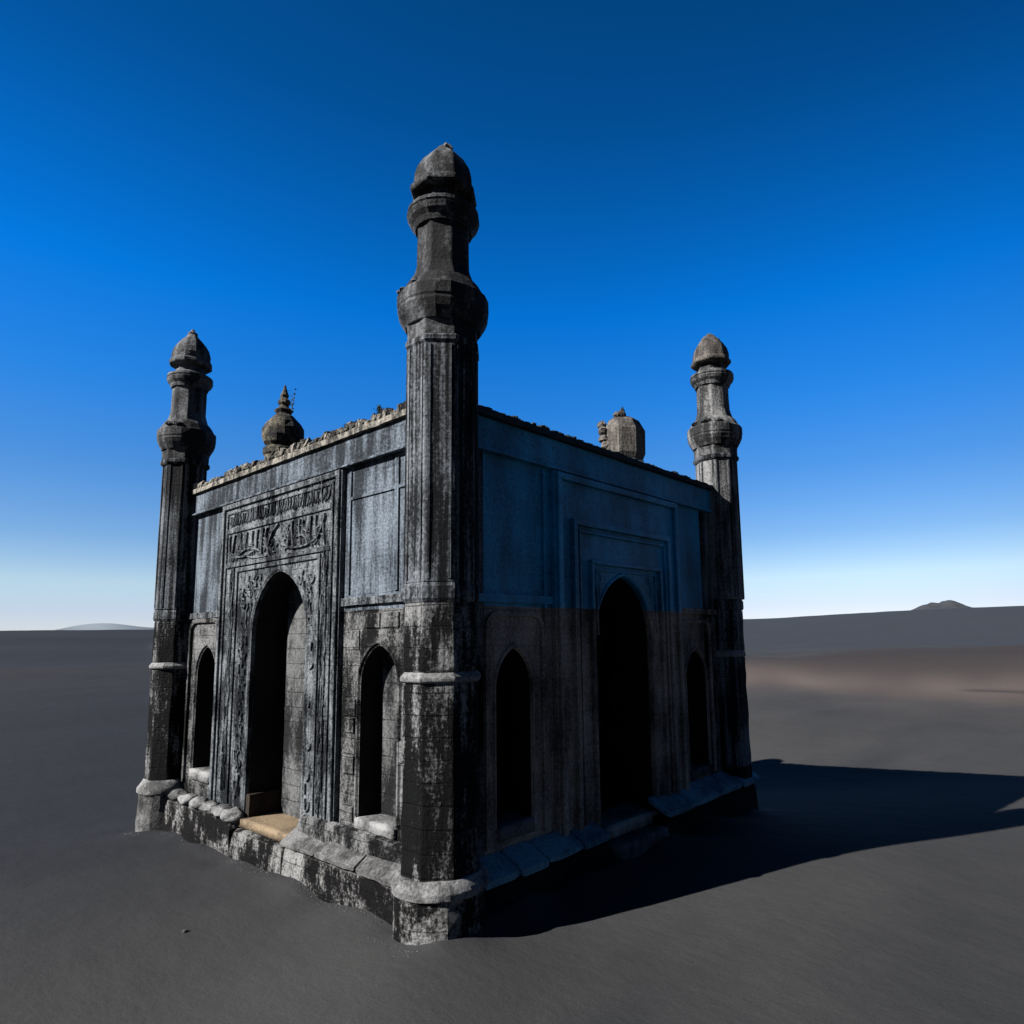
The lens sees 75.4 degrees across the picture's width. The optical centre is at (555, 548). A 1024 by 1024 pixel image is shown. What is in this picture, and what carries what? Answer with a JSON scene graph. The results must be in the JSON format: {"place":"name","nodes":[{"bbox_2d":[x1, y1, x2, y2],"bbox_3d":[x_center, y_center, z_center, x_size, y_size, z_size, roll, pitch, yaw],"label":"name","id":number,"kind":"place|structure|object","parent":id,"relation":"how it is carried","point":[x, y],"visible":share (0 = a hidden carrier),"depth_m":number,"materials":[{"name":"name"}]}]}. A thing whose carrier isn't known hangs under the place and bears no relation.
{"place":"outdoors","nodes":[
{"label":"outdoors","id":0,"kind":"place"},
{"bbox_2d":[131,830,417,956],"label":"rubble gravel","id":1,"kind":"structure","parent":0,"point":[297,888],"depth_m":8.10,"materials":[{"name":"grey gravel"}]},
{"bbox_2d":[0,606,1023,1023],"bbox_3d":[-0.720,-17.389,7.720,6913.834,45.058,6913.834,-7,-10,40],"label":"ground","id":2,"kind":"structure","parent":0,"point":[862,862],"depth_m":8.08,"materials":[{"name":"grey sand"}]},
{"bbox_2d":[135,143,759,944],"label":"mosque","id":3,"kind":"structure","parent":2,"relation":"on","point":[439,653],"depth_m":9.07,"materials":[{"name":"black stone"}]},
{"bbox_2d":[290,388,296,409],"bbox_3d":[-4.743,-2.663,11.846,0.152,0.438,0.165,-7,-10,40],"label":"weed","id":4,"kind":"object","parent":3,"relation":"on","point":[293,398],"visible":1,"depth_m":11.87,"materials":[{"name":"plant"}]},
{"bbox_2d":[372,404,383,413],"bbox_3d":[-2.365,-1.846,8.878,0.154,0.187,0.189,-7,-10,40],"label":"weed","id":5,"kind":"object","parent":3,"relation":"on","point":[380,409],"visible":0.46,"depth_m":8.86,"materials":[{"name":"plant"}]},
{"bbox_2d":[0,0,1023,630],"label":"sky","id":6,"kind":"structure","parent":0,"point":[830,192],"materials":[{"name":"blue"}]},
{"bbox_2d":[913,600,972,609],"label":"hill","id":7,"kind":"structure","parent":0,"point":[947,604],"depth_m":520.65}
]}

